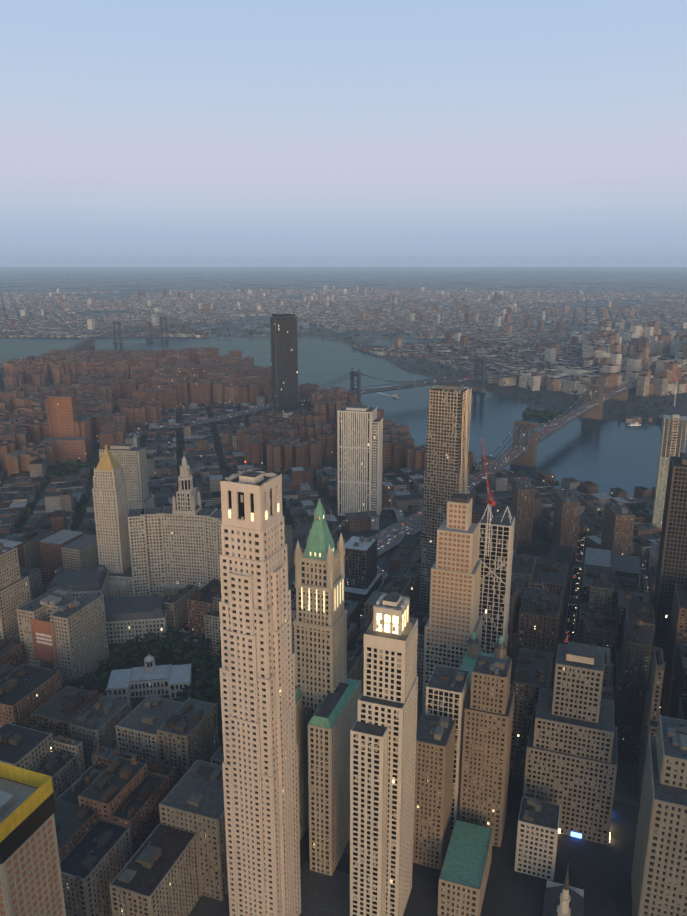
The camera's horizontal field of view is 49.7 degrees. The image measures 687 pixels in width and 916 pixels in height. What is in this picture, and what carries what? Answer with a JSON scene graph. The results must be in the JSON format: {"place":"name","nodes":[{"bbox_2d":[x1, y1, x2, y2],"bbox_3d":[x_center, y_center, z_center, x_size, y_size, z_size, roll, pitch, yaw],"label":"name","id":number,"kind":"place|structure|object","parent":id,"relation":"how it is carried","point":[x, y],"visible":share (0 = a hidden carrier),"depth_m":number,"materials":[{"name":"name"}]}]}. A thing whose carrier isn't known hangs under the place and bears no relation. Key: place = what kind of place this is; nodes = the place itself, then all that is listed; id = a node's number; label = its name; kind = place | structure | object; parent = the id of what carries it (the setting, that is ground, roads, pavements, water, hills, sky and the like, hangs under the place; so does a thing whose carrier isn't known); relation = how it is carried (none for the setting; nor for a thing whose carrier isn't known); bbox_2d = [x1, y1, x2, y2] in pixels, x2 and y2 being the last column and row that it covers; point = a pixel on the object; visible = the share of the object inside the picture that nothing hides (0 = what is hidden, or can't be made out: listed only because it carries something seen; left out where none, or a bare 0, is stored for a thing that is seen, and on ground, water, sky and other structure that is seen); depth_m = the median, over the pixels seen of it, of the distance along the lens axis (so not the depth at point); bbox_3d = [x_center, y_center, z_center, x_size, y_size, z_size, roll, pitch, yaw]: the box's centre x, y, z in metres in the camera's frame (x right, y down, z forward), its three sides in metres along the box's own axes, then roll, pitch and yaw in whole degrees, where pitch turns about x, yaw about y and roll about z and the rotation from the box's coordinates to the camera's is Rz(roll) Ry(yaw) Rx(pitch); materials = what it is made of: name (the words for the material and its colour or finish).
{"place":"outdoors","nodes":[
{"label":"outdoors","id":0,"kind":"place"},
{"bbox_2d":[42,394,92,462],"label":"brick high-rise building","id":1,"kind":"structure","parent":0,"point":[70,438],"depth_m":1474.34,"materials":[{"name":"brown brick"}]},
{"bbox_2d":[47,467,92,485],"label":"columbus park lawn","id":2,"kind":"structure","parent":0,"point":[67,475],"depth_m":1364.97,"materials":[{"name":"green plant"}]},
{"bbox_2d":[62,641,222,744],"bbox_3d":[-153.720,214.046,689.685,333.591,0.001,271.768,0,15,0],"label":"trees","id":3,"kind":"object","parent":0,"point":[168,659],"depth_m":731.55,"materials":[{"name":"green plant"}]},
{"bbox_2d":[0,267,686,915],"bbox_3d":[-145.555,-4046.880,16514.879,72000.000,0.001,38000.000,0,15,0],"label":"ground","id":4,"kind":"structure","parent":0,"point":[600,873],"depth_m":2793.74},
{"bbox_2d":[0,543,30,643],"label":"building","id":5,"kind":"structure","parent":4,"relation":"on","point":[15,594],"depth_m":720.30,"materials":[{"name":"beige stone"}]},
{"bbox_2d":[0,762,65,915],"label":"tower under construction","id":6,"kind":"structure","parent":4,"relation":"on","point":[31,884],"depth_m":318.47,"materials":[{"name":"concrete"}]},
{"bbox_2d":[16,587,108,682],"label":"office building","id":7,"kind":"structure","parent":4,"relation":"on","point":[63,631],"depth_m":694.76,"materials":[{"name":"beige concrete"}]},
{"bbox_2d":[46,565,109,599],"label":"courthouse","id":8,"kind":"structure","parent":4,"relation":"on","point":[93,581],"depth_m":825.24,"materials":[{"name":"grey stone"}]},
{"bbox_2d":[89,445,133,597],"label":"gold-topped skyscraper","id":9,"kind":"structure","parent":4,"relation":"on","point":[110,499],"depth_m":856.82,"materials":[{"name":"beige stone"}]},
{"bbox_2d":[99,443,154,508],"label":"office tower","id":10,"kind":"structure","parent":4,"relation":"on","point":[131,458],"depth_m":1077.94,"materials":[{"name":"beige concrete"}]},
{"bbox_2d":[100,591,168,643],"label":"courthouse","id":11,"kind":"structure","parent":4,"relation":"on","point":[130,618],"depth_m":771.44,"materials":[{"name":"grey stone"}]},
{"bbox_2d":[67,315,225,351],"bbox_3d":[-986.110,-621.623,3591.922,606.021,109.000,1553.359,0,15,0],"label":"suspension bridge","id":12,"kind":"structure","parent":4,"relation":"on","point":[85,343],"depth_m":3531.16,"materials":[{"name":"metal"}]},
{"bbox_2d":[107,655,191,700],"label":"city hall","id":13,"kind":"structure","parent":4,"relation":"on","point":[151,678],"depth_m":675.99,"materials":[{"name":"white stone"}]},
{"bbox_2d":[128,451,221,598],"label":"municipal building","id":14,"kind":"structure","parent":4,"relation":"on","point":[175,548],"depth_m":850.75,"materials":[{"name":"beige stone"}]},
{"bbox_2d":[219,461,300,915],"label":"skyscraper","id":15,"kind":"structure","parent":4,"relation":"on","point":[260,769],"depth_m":391.68,"materials":[{"name":"beige stone"}]},
{"bbox_2d":[268,313,301,417],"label":"skyscraper","id":16,"kind":"structure","parent":4,"relation":"on","point":[284,357],"depth_m":1785.80,"materials":[{"name":"black glass"}]},
{"bbox_2d":[92,355,543,445],"bbox_3d":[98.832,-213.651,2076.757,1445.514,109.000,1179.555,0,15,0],"label":"suspension bridge","id":17,"kind":"structure","parent":4,"relation":"on","point":[266,408],"depth_m":1975.39,"materials":[{"name":"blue metal"}]},
{"bbox_2d":[293,498,360,875],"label":"green-roofed skyscraper","id":18,"kind":"structure","parent":4,"relation":"on","point":[327,694],"depth_m":475.25,"materials":[{"name":"beige stone"}]},
{"bbox_2d":[0,347,660,562],"bbox_3d":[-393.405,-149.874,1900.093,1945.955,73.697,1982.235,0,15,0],"label":"city blocks lower east side","id":19,"kind":"structure","parent":4,"relation":"on","point":[144,389],"depth_m":1462.55,"materials":[{"name":"brown brick"}]},
{"bbox_2d":[291,536,381,613],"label":"office building","id":20,"kind":"structure","parent":4,"relation":"on","point":[362,580],"depth_m":839.84,"materials":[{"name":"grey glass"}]},
{"bbox_2d":[0,303,685,554],"bbox_3d":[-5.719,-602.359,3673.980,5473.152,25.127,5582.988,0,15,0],"label":"street trees","id":21,"kind":"object","parent":4,"relation":"on","point":[26,516],"visible":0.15,"depth_m":1612.59,"materials":[{"name":"green plant"}]},
{"bbox_2d":[0,505,686,915],"bbox_3d":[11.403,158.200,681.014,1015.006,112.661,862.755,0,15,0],"label":"city buildings","id":22,"kind":"structure","parent":4,"relation":"on","point":[140,811],"depth_m":559.74,"materials":[{"name":"brown brick"}]},
{"bbox_2d":[0,285,686,396],"bbox_3d":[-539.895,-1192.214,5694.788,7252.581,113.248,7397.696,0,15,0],"label":"distant city buildings","id":23,"kind":"structure","parent":4,"relation":"on","point":[600,359],"depth_m":3615.31,"materials":[{"name":"grey concrete"}]},
{"bbox_2d":[0,288,686,425],"bbox_3d":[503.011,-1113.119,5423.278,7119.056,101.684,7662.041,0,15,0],"label":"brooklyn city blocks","id":24,"kind":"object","parent":4,"relation":"on","point":[36,328],"visible":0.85,"depth_m":5114.36,"materials":[{"name":"brown brick"}]},
{"bbox_2d":[42,540,662,713],"bbox_3d":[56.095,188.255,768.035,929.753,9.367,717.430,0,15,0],"label":"street","id":25,"kind":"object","parent":4,"relation":"on","point":[578,595],"visible":0.04,"depth_m":879.45,"materials":[{"name":"grey asphalt"}]},
{"bbox_2d":[45,354,674,746],"bbox_3d":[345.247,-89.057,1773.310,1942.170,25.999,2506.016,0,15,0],"label":"trees","id":26,"kind":"object","parent":4,"relation":"on","point":[198,663],"visible":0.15,"depth_m":721.72,"materials":[{"name":"green plant"}]},
{"bbox_2d":[337,405,382,515],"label":"high-rise building","id":27,"kind":"structure","parent":4,"relation":"on","point":[359,445],"depth_m":1124.98,"materials":[{"name":"beige concrete"}]},
{"bbox_2d":[92,371,645,641],"bbox_3d":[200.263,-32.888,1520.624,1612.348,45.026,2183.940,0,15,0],"label":"vehicles","id":28,"kind":"object","parent":4,"relation":"on","point":[381,572],"visible":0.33,"depth_m":1236.72,"materials":[{"name":"white metal"}]},
{"bbox_2d":[350,593,417,915],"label":"skyscraper","id":29,"kind":"structure","parent":4,"relation":"on","point":[383,732],"depth_m":412.15,"materials":[{"name":"beige stone"}]},
{"bbox_2d":[364,591,407,630],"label":"building","id":30,"kind":"structure","parent":4,"relation":"on","point":[371,601],"depth_m":710.92,"materials":[{"name":"grey concrete"}]},
{"bbox_2d":[413,714,455,869],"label":"office building","id":31,"kind":"structure","parent":4,"relation":"on","point":[435,749],"depth_m":477.18,"materials":[{"name":"beige stone"}]},
{"bbox_2d":[417,382,471,614],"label":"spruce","id":32,"kind":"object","parent":4,"relation":"on","point":[447,441],"depth_m":726.67,"materials":[{"name":"beige metal"}]},
{"bbox_2d":[425,665,470,830],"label":"skyscraper","id":33,"kind":"structure","parent":4,"relation":"on","point":[447,690],"depth_m":500.96,"materials":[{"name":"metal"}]},
{"bbox_2d":[422,493,482,713],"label":"tower","id":34,"kind":"structure","parent":4,"relation":"on","point":[455,621],"depth_m":583.07,"materials":[{"name":"stone"}]},
{"bbox_2d":[437,820,492,915],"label":"green-roofed building","id":35,"kind":"structure","parent":4,"relation":"on","point":[463,877],"depth_m":453.22,"materials":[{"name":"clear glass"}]},
{"bbox_2d":[460,631,508,697],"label":"rooftop turrets","id":36,"kind":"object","parent":4,"relation":"on","point":[472,653],"depth_m":547.92,"materials":[{"name":"teal metal"}]},
{"bbox_2d":[342,380,636,618],"bbox_3d":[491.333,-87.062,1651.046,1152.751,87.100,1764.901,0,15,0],"label":"suspension bridge","id":37,"kind":"structure","parent":4,"relation":"on","point":[527,457],"depth_m":1411.16,"materials":[{"name":"stone"}]},
{"bbox_2d":[477,505,514,655],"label":"building under construction","id":38,"kind":"structure","parent":4,"relation":"on","point":[496,573],"depth_m":627.94,"materials":[{"name":"white concrete"}]},
{"bbox_2d":[480,438,494,556],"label":"tower crane","id":39,"kind":"object","parent":38,"relation":"attached to","point":[490,501],"visible":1,"depth_m":600.88,"materials":[{"name":"metal"}]},
{"bbox_2d":[496,512,518,554],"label":"building","id":40,"kind":"structure","parent":4,"relation":"on","point":[516,529],"depth_m":942.57,"materials":[{"name":"grey concrete"}]},
{"bbox_2d":[514,797,560,880],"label":"building","id":41,"kind":"structure","parent":4,"relation":"on","point":[537,835],"depth_m":476.05,"materials":[{"name":"beige stone"}]},
{"bbox_2d":[542,863,583,915],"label":"church","id":42,"kind":"structure","parent":4,"relation":"on","point":[565,899],"depth_m":442.23,"materials":[{"name":"stone"}]},
{"bbox_2d":[551,489,580,561],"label":"apartment building","id":43,"kind":"structure","parent":4,"relation":"on","point":[566,516],"depth_m":968.02,"materials":[{"name":"brown brick"}]},
{"bbox_2d":[523,641,616,844],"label":"skyscraper","id":44,"kind":"structure","parent":4,"relation":"on","point":[571,760],"depth_m":502.02,"materials":[{"name":"beige stone"}]},
{"bbox_2d":[601,501,634,555],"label":"apartment building","id":45,"kind":"structure","parent":4,"relation":"on","point":[618,526],"depth_m":918.29,"materials":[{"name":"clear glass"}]},
{"bbox_2d":[631,714,686,915],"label":"skyscraper","id":46,"kind":"structure","parent":4,"relation":"on","point":[659,878],"depth_m":408.17,"materials":[{"name":"beige stone"}]},
{"bbox_2d":[651,414,686,528],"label":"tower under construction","id":47,"kind":"structure","parent":4,"relation":"on","point":[673,435],"depth_m":1042.18,"materials":[{"name":"concrete"}]},
{"bbox_2d":[668,367,680,406],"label":"tower crane","id":48,"kind":"object","parent":47,"relation":"on","point":[676,388],"visible":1,"depth_m":1984.34,"materials":[{"name":"metal"}]},
{"bbox_2d":[652,452,686,665],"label":"skyscraper","id":49,"kind":"structure","parent":4,"relation":"on","point":[671,571],"depth_m":675.06,"materials":[{"name":"glass"}]},
{"bbox_2d":[0,337,686,497],"bbox_3d":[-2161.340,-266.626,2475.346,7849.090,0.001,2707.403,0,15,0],"label":"river water","id":50,"kind":"structure","parent":0,"point":[605,456],"depth_m":1911.17,"materials":[{"name":"blue liquid"}]},
{"bbox_2d":[628,422,641,425],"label":"ferry","id":51,"kind":"object","parent":50,"relation":"on","point":[634,424],"visible":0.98,"depth_m":1771.81,"materials":[{"name":"white metal"}]},
{"bbox_2d":[0,0,686,266],"label":"sky","id":52,"kind":"structure","parent":0,"point":[134,133],"materials":[{"name":"blue"}]},
{"bbox_2d":[368,338,473,345],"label":"wallabout channel water","id":53,"kind":"structure","parent":0,"point":[385,343],"depth_m":3566.56,"materials":[{"name":"blue liquid"}]},
{"bbox_2d":[459,655,514,846],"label":"high-rise building","id":54,"kind":"structure","parent":0,"point":[488,726],"depth_m":490.37,"materials":[{"name":"beige stone"}]},
{"bbox_2d":[511,478,534,546],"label":"apartment building","id":55,"kind":"structure","parent":0,"point":[523,499],"depth_m":1019.52,"materials":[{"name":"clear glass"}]},
{"bbox_2d":[521,413,556,421],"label":"brooklyn bridge park lawn","id":56,"kind":"structure","parent":0,"point":[534,416],"depth_m":1862.50,"materials":[{"name":"green plant"}]},
{"bbox_2d":[445,268,686,276],"bbox_3d":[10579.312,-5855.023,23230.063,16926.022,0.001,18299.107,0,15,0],"label":"sea","id":57,"kind":"structure","parent":0,"point":[665,272],"depth_m":20989.44,"materials":[{"name":"blue liquid"}]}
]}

